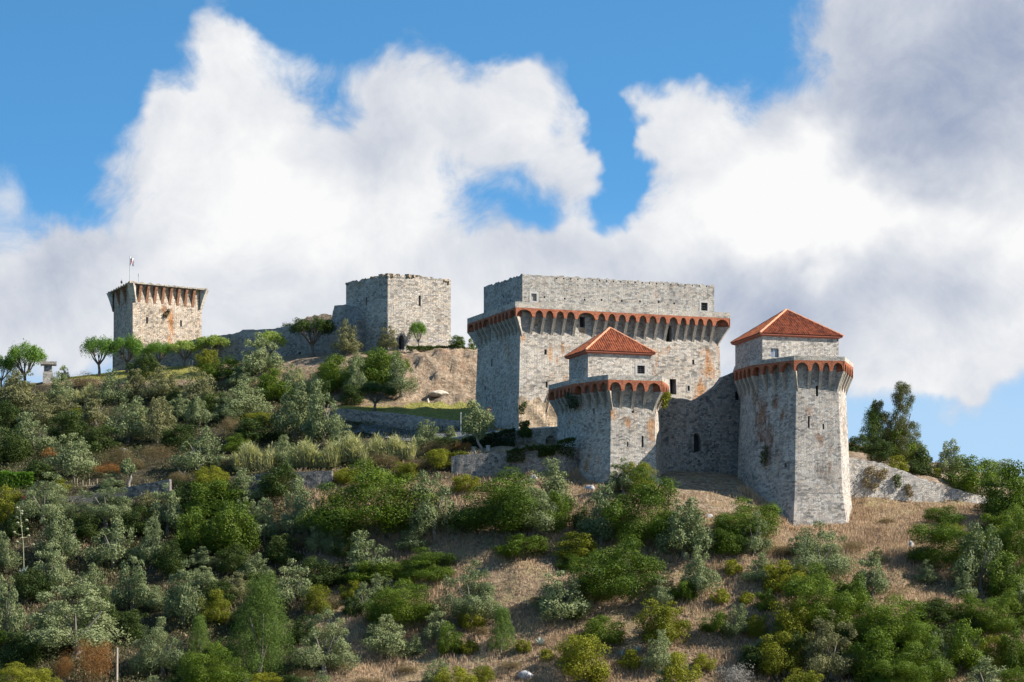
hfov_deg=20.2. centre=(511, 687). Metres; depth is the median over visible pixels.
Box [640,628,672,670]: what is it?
olive tree
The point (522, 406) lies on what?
wall plant
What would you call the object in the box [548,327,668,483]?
hexagonal tower
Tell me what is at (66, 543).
olive tree
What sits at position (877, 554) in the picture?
olive tree
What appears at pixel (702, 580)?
olive tree
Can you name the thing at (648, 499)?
evergreen bush
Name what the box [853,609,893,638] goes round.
evergreen bush
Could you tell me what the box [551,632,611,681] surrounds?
leafy shrub
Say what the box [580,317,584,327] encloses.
window
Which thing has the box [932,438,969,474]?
olive tree
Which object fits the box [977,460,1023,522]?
evergreen bush
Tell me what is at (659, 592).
olive tree
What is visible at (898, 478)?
wall plant
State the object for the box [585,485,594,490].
rock
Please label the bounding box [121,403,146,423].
olive tree
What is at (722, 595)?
leafy shrub
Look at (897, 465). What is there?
leafy shrub
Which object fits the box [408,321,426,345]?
umbrella tree
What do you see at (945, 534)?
evergreen bush
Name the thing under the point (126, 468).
olive tree
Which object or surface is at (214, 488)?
evergreen bush
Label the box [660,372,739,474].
curtain wall
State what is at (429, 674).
olive tree
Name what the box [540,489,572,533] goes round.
evergreen bush
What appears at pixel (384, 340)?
olive tree
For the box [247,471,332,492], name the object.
garden wall
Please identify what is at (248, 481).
olive tree
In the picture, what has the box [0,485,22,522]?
leafy shrub
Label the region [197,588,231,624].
leafy shrub
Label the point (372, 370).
evergreen bush
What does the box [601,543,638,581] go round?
olive tree
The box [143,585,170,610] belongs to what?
olive tree
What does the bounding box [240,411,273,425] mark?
leafy shrub
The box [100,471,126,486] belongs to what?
olive tree
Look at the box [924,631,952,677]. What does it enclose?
olive tree
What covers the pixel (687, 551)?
leafy shrub
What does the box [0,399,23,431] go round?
evergreen bush
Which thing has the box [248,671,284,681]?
leafy shrub
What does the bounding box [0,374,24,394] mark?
olive tree
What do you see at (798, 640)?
evergreen bush
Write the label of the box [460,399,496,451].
olive tree
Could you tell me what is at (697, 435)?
window
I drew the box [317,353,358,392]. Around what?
evergreen bush
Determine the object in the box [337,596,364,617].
evergreen bush
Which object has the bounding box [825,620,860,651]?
evergreen bush
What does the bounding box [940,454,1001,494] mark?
evergreen bush
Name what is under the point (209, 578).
olive tree
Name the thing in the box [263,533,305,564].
evergreen bush
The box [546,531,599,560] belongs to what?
leafy shrub
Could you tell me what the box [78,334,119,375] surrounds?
umbrella tree
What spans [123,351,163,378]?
evergreen bush
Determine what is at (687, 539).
olive tree
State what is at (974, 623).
evergreen bush
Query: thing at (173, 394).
evergreen bush
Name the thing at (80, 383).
scrub bush
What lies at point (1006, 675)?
evergreen bush
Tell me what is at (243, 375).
olive tree
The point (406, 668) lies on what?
scrub bush
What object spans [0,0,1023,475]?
sky
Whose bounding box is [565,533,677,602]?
evergreen bush
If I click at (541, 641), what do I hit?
agave
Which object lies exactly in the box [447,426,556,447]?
terrace wall
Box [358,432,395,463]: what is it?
reed clump
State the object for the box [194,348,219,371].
leafy shrub
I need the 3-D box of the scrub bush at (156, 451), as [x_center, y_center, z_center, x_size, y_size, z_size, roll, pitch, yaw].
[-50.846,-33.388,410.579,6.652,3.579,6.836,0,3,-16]
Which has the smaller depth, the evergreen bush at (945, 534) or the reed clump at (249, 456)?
the evergreen bush at (945, 534)
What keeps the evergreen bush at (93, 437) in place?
on the hill
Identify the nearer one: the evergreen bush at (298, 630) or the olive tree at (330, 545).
the evergreen bush at (298, 630)
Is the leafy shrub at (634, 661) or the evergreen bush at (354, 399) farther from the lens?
the evergreen bush at (354, 399)
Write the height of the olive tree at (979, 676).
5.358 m
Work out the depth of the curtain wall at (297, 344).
467.32 m
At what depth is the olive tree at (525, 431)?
403.03 m
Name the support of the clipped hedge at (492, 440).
on the hill
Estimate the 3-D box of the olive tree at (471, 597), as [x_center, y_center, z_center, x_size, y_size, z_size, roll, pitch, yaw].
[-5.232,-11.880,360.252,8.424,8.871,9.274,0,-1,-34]
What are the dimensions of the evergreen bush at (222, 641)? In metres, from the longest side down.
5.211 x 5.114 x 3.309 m
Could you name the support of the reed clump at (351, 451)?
on the hill
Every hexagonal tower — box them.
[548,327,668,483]
[730,309,852,526]
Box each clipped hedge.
[0,470,35,489]
[406,345,465,350]
[462,428,515,447]
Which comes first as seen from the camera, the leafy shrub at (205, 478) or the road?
the leafy shrub at (205, 478)
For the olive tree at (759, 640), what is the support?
on the hill
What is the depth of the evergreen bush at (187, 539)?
382.52 m
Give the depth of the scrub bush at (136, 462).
408.17 m
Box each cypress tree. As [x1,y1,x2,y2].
[864,398,898,454]
[881,381,922,463]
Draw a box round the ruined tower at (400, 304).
[345,273,450,351]
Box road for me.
[299,423,548,440]
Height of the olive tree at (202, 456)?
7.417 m
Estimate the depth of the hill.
375.95 m
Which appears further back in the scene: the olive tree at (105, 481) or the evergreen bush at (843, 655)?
the olive tree at (105, 481)
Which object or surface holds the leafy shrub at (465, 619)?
on the hill
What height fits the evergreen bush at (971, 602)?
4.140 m
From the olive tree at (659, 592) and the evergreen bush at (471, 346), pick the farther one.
the evergreen bush at (471, 346)
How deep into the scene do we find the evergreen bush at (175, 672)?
348.97 m
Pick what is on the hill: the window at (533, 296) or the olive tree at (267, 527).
the olive tree at (267, 527)
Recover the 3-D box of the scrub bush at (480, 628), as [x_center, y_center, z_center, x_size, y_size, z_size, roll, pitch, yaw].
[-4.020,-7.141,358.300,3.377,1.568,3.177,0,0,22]
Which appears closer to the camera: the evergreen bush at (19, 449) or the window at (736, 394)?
the window at (736, 394)
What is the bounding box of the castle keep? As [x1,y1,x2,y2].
[467,274,729,428]
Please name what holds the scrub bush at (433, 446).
on the hill
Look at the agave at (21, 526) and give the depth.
381.19 m
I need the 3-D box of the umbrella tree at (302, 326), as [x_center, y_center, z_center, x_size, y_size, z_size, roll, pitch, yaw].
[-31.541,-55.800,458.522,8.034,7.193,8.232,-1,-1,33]
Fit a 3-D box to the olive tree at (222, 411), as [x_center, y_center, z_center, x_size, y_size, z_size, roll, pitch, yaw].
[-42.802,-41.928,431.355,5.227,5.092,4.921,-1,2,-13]
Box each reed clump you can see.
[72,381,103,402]
[229,439,277,469]
[282,436,345,467]
[293,367,316,393]
[323,429,370,463]
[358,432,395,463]
[380,434,419,460]
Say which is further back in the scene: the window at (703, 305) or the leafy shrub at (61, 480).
the window at (703, 305)
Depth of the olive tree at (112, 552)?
383.32 m
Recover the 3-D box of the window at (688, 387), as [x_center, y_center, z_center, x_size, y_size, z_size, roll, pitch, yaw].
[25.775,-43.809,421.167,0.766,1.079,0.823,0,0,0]
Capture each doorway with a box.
[399,335,403,348]
[666,326,671,341]
[670,379,675,393]
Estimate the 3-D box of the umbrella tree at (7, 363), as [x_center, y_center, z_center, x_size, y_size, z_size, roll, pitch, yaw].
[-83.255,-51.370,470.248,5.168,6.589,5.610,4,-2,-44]
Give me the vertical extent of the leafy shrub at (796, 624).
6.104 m
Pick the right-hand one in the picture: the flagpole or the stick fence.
the flagpole
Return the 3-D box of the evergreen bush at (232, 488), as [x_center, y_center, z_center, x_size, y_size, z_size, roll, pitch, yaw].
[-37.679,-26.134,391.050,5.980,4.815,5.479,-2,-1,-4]
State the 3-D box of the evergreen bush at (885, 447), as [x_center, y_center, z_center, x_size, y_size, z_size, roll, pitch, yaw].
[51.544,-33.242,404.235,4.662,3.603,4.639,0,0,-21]
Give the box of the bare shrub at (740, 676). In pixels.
[712,660,755,681]
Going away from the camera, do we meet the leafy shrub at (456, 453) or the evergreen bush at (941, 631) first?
the evergreen bush at (941, 631)
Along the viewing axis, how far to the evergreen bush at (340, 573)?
373.19 m
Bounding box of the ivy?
[506,437,575,462]
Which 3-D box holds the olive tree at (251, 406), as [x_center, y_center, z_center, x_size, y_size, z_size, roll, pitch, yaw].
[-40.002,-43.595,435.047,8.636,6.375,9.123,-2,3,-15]
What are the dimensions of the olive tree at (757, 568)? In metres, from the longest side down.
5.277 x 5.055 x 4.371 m
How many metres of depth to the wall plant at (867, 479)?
396.49 m
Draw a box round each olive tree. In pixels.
[0,369,50,413]
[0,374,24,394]
[0,530,22,572]
[0,572,28,638]
[7,410,62,453]
[10,471,79,523]
[12,576,133,659]
[23,397,59,425]
[31,510,84,562]
[31,543,77,591]
[42,432,99,476]
[46,371,74,400]
[49,393,80,413]
[65,563,111,599]
[67,478,142,527]
[79,391,109,426]
[80,514,144,567]
[94,368,134,403]
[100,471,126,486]
[103,395,150,442]
[108,555,152,611]
[117,368,157,398]
[119,458,136,486]
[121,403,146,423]
[124,616,195,677]
[131,490,164,507]
[136,517,167,564]
[137,396,176,442]
[138,364,185,398]
[141,675,166,681]
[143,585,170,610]
[144,482,187,534]
[161,560,207,624]
[164,394,192,420]
[167,424,229,471]
[176,365,217,408]
[183,396,212,425]
[185,546,221,568]
[186,566,217,588]
[209,392,243,422]
[222,379,275,416]
[223,571,250,596]
[225,363,256,386]
[229,673,252,681]
[230,467,268,502]
[232,497,264,530]
[234,552,276,581]
[236,331,286,377]
[249,497,281,540]
[268,380,314,438]
[269,558,311,605]
[273,434,295,463]
[277,363,303,391]
[277,475,322,534]
[291,606,362,675]
[300,378,345,440]
[300,670,330,681]
[304,515,333,555]
[322,521,351,557]
[329,318,363,354]
[329,420,352,442]
[343,351,367,396]
[344,528,396,575]
[349,582,374,610]
[360,613,409,657]
[361,621,384,637]
[366,572,396,596]
[377,323,398,349]
[386,352,419,396]
[394,524,429,551]
[404,469,461,536]
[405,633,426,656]
[410,419,443,448]
[420,605,452,644]
[421,658,452,681]
[434,559,511,625]
[443,425,456,438]
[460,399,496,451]
[504,478,561,532]
[516,420,532,444]
[526,456,578,506]
[530,570,594,621]
[564,637,593,665]
[576,484,626,545]
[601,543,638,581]
[602,457,638,493]
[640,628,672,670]
[642,574,674,605]
[651,496,718,559]
[654,664,674,681]
[678,544,722,597]
[682,502,706,527]
[722,603,749,637]
[736,509,774,555]
[738,552,782,583]
[755,636,776,658]
[785,532,805,557]
[787,519,859,582]
[799,609,861,679]
[852,552,891,596]
[868,546,891,562]
[911,559,943,583]
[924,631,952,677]
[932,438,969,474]
[947,520,1016,593]
[949,570,978,598]
[964,655,1008,681]
[979,461,1003,484]
[996,458,1022,487]
[1006,577,1023,601]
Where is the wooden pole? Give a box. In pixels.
[116,648,117,681]
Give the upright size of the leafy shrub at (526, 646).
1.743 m
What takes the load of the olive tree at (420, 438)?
on the hill
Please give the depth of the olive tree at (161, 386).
447.03 m
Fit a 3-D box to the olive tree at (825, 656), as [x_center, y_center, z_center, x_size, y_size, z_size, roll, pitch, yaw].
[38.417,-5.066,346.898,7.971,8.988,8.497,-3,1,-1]
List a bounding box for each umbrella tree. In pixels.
[0,355,18,388]
[7,338,48,386]
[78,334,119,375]
[111,332,144,372]
[140,340,172,362]
[168,340,203,367]
[193,334,232,363]
[256,330,287,356]
[286,316,336,357]
[355,380,397,410]
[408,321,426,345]
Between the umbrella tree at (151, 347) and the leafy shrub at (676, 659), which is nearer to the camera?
the leafy shrub at (676, 659)
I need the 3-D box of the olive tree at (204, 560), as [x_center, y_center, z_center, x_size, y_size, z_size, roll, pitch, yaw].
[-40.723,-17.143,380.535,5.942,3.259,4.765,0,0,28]
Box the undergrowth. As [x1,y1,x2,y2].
[0,377,1023,681]
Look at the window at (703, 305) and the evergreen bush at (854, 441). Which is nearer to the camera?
the window at (703, 305)
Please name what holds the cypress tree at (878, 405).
on the hill
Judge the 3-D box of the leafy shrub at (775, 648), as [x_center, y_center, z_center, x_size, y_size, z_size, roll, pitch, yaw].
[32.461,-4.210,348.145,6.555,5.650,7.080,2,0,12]
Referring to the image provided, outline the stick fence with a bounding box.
[74,478,99,486]
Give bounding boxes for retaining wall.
[451,447,578,476]
[849,457,985,503]
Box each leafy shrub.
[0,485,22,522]
[0,661,62,681]
[55,477,71,491]
[68,407,84,418]
[190,473,228,495]
[193,465,230,480]
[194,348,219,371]
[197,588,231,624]
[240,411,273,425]
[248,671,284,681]
[302,583,333,614]
[333,468,360,483]
[338,579,361,599]
[390,461,418,478]
[421,451,451,460]
[425,448,450,468]
[433,665,478,681]
[449,450,470,457]
[451,473,481,492]
[455,603,487,629]
[458,639,479,653]
[471,665,496,681]
[514,639,531,652]
[539,649,555,661]
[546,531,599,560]
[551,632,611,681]
[615,648,642,669]
[618,460,659,492]
[632,596,694,646]
[661,650,702,681]
[686,525,705,553]
[692,653,717,670]
[709,588,730,603]
[723,559,743,575]
[738,591,755,603]
[743,613,768,638]
[755,630,805,675]
[760,559,811,593]
[768,598,816,644]
[782,666,826,681]
[886,454,909,470]
[930,468,941,477]
[935,522,967,534]
[978,633,1007,669]
[994,538,1013,563]
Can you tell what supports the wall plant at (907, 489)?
attached to the retaining wall at (923, 489)
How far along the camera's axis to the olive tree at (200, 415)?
430.12 m
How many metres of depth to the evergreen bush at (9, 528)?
390.40 m
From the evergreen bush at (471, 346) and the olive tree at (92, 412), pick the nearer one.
the olive tree at (92, 412)
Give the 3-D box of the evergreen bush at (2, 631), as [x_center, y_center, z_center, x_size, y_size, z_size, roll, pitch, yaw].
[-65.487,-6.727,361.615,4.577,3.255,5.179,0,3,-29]
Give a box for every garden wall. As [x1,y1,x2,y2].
[56,479,171,503]
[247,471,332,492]
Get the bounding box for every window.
[529,291,538,302]
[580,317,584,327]
[635,363,646,375]
[686,384,690,391]
[690,431,700,451]
[699,300,708,311]
[735,390,739,399]
[771,348,778,356]
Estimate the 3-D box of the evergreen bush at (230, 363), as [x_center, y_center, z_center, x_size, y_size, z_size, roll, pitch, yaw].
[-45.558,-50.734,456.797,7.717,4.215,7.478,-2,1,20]
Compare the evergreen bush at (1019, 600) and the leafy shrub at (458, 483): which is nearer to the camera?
the evergreen bush at (1019, 600)
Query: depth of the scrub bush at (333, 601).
368.50 m
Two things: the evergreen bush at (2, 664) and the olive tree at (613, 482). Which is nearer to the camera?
the evergreen bush at (2, 664)
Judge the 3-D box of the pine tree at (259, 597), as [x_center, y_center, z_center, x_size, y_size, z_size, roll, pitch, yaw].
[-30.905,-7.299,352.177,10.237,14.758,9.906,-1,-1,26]
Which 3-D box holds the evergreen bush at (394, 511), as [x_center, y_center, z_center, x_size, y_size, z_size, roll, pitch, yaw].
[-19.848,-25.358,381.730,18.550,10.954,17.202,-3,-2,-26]
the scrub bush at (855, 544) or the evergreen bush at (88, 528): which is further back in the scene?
the evergreen bush at (88, 528)
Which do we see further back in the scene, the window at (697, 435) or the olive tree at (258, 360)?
the olive tree at (258, 360)
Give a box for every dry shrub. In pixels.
[41,447,57,456]
[53,650,76,681]
[71,636,115,681]
[91,461,120,473]
[454,442,472,452]
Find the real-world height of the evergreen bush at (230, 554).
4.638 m
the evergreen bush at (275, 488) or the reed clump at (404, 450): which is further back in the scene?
the reed clump at (404, 450)
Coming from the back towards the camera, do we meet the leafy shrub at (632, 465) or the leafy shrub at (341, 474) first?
the leafy shrub at (341, 474)
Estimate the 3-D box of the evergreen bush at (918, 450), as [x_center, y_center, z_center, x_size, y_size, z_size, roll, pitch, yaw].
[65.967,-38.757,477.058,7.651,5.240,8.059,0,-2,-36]
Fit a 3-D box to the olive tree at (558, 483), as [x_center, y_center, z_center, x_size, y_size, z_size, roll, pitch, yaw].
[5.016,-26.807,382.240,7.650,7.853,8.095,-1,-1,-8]
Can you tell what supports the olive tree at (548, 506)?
on the hill
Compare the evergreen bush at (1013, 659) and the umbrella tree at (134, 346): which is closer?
the evergreen bush at (1013, 659)
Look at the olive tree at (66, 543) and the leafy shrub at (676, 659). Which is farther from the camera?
the olive tree at (66, 543)
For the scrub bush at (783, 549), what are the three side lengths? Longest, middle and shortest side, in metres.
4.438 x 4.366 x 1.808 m
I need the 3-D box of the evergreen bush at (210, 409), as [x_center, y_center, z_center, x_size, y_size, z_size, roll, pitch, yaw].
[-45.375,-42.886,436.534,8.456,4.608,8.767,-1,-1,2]
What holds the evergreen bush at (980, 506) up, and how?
on the hill
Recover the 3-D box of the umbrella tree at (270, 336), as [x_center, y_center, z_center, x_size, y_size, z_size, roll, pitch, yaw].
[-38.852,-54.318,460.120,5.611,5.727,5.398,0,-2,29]
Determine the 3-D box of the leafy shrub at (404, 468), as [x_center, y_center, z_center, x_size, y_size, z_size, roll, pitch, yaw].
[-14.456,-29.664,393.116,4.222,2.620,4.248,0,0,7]
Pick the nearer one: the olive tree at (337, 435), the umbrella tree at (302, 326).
the olive tree at (337, 435)
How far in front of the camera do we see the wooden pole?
350.13 m
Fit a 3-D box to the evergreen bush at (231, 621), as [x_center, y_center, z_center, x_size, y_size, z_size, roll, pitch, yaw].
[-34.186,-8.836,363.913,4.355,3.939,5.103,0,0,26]
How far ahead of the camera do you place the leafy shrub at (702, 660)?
349.27 m
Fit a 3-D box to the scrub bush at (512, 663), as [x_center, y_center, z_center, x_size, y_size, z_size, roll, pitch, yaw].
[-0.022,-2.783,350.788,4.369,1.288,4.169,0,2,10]
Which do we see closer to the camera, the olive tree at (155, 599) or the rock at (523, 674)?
the rock at (523, 674)
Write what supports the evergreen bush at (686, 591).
on the hill
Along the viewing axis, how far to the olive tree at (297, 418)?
421.00 m
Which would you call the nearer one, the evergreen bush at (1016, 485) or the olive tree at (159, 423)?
the evergreen bush at (1016, 485)
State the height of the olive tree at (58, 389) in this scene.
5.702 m
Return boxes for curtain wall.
[113,304,364,370]
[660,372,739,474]
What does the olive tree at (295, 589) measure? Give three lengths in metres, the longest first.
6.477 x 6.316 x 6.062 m
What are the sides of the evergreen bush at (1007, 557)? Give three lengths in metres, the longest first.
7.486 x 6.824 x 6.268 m
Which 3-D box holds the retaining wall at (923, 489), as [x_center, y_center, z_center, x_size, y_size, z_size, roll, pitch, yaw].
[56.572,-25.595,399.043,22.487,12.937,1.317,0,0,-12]
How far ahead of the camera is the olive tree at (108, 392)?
448.89 m
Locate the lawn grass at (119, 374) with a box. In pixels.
[29,365,470,421]
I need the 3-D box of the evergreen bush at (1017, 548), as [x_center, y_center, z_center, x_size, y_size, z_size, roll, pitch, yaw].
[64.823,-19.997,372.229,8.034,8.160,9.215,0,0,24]
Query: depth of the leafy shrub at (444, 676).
345.42 m
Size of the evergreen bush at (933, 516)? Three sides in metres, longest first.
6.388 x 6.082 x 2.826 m
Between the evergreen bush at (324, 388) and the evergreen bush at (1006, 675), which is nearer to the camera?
the evergreen bush at (1006, 675)
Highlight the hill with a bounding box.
[0,347,1023,681]
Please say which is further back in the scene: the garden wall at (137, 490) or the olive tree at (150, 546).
the garden wall at (137, 490)
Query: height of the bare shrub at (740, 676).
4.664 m
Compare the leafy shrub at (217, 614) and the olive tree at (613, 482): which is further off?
the olive tree at (613, 482)
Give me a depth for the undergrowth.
388.88 m
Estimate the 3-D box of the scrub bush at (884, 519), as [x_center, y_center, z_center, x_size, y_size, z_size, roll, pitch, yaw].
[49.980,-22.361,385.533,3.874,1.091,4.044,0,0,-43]
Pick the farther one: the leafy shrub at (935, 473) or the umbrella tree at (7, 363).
the umbrella tree at (7, 363)
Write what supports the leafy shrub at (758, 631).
on the hill
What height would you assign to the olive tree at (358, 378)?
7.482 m
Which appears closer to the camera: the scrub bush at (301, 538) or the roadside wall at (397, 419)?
the scrub bush at (301, 538)
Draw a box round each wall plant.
[162,309,170,317]
[518,402,526,414]
[562,392,580,409]
[660,391,671,407]
[758,446,767,466]
[861,465,889,490]
[893,473,902,487]
[904,484,913,497]
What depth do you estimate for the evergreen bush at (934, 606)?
353.98 m
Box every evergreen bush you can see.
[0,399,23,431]
[0,425,35,463]
[0,513,31,537]
[0,628,45,667]
[0,629,6,643]
[0,660,5,679]
[10,566,57,601]
[21,459,57,481]
[44,409,89,445]
[60,369,69,379]
[68,511,101,541]
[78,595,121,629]
[83,424,119,452]
[115,608,152,641]
[118,504,158,536]
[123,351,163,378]
[150,539,189,575]
[158,423,198,450]
[162,386,185,408]
[164,478,208,507]
[167,657,199,681]
[172,641,253,681]
[173,504,228,554]
[178,479,245,522]
[188,390,237,417]
[198,354,240,380]
[200,501,261,552]
[200,580,239,605]
[202,636,242,661]
[214,478,254,509]
[214,542,252,573]
[221,433,249,452]
[227,603,255,632]
[230,415,288,441]
[252,368,293,400]
[256,460,301,496]
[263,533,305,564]
[278,674,307,681]
[286,614,323,643]
[291,555,335,590]
[292,456,438,538]
[308,377,331,406]
[310,362,336,379]
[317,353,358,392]
[329,560,350,584]
[331,536,355,557]
[337,382,363,405]
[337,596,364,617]
[342,558,402,585]
[346,350,386,366]
[357,346,401,392]
[360,577,445,626]
[382,546,457,581]
[387,350,411,371]
[430,436,462,449]
[436,620,464,654]
[444,465,554,533]
[448,334,465,347]
[466,339,476,349]
[487,533,551,558]
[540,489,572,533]
[548,489,575,513]
[555,554,585,569]
[564,595,587,620]
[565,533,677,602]
[569,504,591,531]
[569,614,627,646]
[600,464,682,545]
[669,577,699,602]
[696,610,731,634]
[705,496,786,538]
[709,517,750,554]
[731,643,771,673]
[751,587,779,612]
[777,561,860,630]
[781,630,813,661]
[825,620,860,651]
[829,571,875,616]
[836,643,871,673]
[847,592,943,650]
[847,626,913,681]
[848,433,869,454]
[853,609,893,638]
[863,439,894,463]
[868,651,938,681]
[876,423,917,459]
[894,615,920,645]
[897,620,958,681]
[903,513,996,568]
[904,437,932,465]
[906,459,925,474]
[910,446,933,467]
[913,597,953,622]
[918,461,933,475]
[919,625,952,658]
[922,505,966,523]
[938,616,991,672]
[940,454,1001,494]
[944,592,983,622]
[955,611,984,633]
[970,586,1023,634]
[972,488,1005,511]
[973,509,1019,534]
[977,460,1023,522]
[983,502,1023,563]
[983,550,1023,597]
[994,628,1023,675]
[998,665,1023,681]
[1004,593,1023,630]
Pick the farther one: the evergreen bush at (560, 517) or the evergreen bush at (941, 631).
the evergreen bush at (560, 517)
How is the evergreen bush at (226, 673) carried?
on the hill
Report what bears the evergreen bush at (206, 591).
on the hill
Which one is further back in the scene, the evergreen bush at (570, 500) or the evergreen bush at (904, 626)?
the evergreen bush at (570, 500)
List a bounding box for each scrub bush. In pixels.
[63,370,107,386]
[98,444,134,464]
[120,458,144,468]
[138,444,177,464]
[168,471,192,485]
[216,413,238,433]
[218,457,238,469]
[271,474,292,488]
[281,531,309,548]
[288,667,316,681]
[324,592,343,609]
[351,676,382,681]
[365,451,400,467]
[392,662,423,674]
[405,455,439,471]
[420,437,460,452]
[469,625,491,634]
[499,661,524,668]
[703,562,721,570]
[767,543,792,556]
[840,540,867,553]
[873,517,897,522]
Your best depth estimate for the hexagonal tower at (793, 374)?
386.45 m
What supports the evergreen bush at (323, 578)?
on the hill
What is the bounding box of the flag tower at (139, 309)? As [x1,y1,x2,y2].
[106,281,208,352]
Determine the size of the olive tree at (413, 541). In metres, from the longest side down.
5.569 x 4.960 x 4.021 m
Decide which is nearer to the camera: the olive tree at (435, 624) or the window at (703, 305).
the olive tree at (435, 624)
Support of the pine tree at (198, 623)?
on the hill
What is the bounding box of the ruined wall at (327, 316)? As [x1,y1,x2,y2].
[305,314,331,322]
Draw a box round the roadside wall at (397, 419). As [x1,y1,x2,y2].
[335,408,459,429]
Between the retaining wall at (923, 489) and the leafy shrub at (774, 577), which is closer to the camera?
the leafy shrub at (774, 577)
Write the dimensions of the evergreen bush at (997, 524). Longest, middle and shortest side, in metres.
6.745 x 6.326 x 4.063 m
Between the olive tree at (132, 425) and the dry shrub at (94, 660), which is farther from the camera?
the olive tree at (132, 425)
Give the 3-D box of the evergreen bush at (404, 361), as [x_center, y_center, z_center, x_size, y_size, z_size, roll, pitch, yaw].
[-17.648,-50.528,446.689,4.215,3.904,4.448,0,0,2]
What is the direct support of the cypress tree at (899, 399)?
on the hill
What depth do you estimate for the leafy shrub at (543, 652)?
351.65 m
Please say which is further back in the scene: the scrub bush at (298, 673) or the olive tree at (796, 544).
the olive tree at (796, 544)
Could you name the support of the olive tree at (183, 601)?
on the hill
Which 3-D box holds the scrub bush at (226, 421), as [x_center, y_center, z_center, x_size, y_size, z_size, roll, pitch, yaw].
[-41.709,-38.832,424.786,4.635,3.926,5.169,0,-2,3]
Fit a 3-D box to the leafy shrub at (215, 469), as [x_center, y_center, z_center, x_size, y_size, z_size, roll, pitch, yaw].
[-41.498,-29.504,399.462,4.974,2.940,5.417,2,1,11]
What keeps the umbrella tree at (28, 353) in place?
on the hill
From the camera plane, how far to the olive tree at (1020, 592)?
360.00 m
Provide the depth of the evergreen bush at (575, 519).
375.57 m
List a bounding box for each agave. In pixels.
[13,506,34,575]
[535,637,545,644]
[633,645,643,652]
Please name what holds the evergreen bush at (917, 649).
on the hill
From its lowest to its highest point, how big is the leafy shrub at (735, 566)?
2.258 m
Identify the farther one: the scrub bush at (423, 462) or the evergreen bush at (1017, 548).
the scrub bush at (423, 462)
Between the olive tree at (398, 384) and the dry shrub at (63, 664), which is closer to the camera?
the dry shrub at (63, 664)
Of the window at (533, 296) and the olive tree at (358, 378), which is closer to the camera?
the window at (533, 296)
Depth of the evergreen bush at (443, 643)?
355.02 m
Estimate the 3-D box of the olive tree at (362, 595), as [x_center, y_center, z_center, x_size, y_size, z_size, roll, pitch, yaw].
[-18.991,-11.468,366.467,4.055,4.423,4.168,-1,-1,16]
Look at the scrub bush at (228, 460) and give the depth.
402.99 m
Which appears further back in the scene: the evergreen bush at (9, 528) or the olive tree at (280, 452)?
the olive tree at (280, 452)
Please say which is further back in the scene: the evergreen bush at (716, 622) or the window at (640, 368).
the window at (640, 368)
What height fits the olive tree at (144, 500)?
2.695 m
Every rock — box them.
[429,390,448,396]
[518,670,532,679]
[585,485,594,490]
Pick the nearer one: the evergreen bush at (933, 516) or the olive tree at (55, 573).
the olive tree at (55, 573)
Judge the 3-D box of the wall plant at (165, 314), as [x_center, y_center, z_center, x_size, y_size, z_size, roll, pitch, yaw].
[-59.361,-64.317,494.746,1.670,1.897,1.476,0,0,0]
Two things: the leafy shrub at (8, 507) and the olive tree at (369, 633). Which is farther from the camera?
the leafy shrub at (8, 507)
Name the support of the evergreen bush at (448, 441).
on the hill
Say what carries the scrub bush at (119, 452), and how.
on the hill
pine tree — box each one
[185,613,210,653]
[225,570,305,677]
[486,606,516,652]
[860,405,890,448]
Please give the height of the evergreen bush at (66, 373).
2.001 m
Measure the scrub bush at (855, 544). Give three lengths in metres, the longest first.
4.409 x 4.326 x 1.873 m
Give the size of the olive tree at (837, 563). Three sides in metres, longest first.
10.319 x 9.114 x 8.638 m
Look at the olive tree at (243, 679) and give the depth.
344.87 m
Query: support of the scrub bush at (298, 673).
on the hill
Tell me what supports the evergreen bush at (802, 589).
on the hill
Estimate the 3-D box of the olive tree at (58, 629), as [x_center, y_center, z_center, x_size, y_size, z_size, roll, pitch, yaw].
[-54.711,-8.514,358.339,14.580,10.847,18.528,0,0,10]
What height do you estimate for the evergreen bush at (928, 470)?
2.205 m
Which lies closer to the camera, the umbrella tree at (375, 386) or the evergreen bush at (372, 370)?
the umbrella tree at (375, 386)
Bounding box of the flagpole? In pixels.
[129,257,133,280]
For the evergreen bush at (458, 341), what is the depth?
454.52 m
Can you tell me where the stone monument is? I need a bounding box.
[40,361,56,383]
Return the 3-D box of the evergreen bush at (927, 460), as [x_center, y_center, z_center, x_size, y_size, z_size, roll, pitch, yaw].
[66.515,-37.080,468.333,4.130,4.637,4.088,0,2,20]
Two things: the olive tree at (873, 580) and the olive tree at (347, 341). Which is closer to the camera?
the olive tree at (873, 580)
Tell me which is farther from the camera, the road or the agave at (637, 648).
the road
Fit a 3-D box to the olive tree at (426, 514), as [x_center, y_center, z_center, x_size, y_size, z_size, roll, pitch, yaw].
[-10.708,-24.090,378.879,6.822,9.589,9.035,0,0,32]
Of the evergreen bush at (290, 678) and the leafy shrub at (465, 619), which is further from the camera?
the leafy shrub at (465, 619)
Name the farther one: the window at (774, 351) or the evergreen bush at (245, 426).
the evergreen bush at (245, 426)
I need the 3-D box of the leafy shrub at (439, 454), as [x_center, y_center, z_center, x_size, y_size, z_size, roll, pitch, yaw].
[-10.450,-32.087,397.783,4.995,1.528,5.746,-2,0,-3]
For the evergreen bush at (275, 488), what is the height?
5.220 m
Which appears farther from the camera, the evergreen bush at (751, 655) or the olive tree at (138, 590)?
the olive tree at (138, 590)
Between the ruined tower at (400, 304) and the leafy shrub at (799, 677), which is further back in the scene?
the ruined tower at (400, 304)

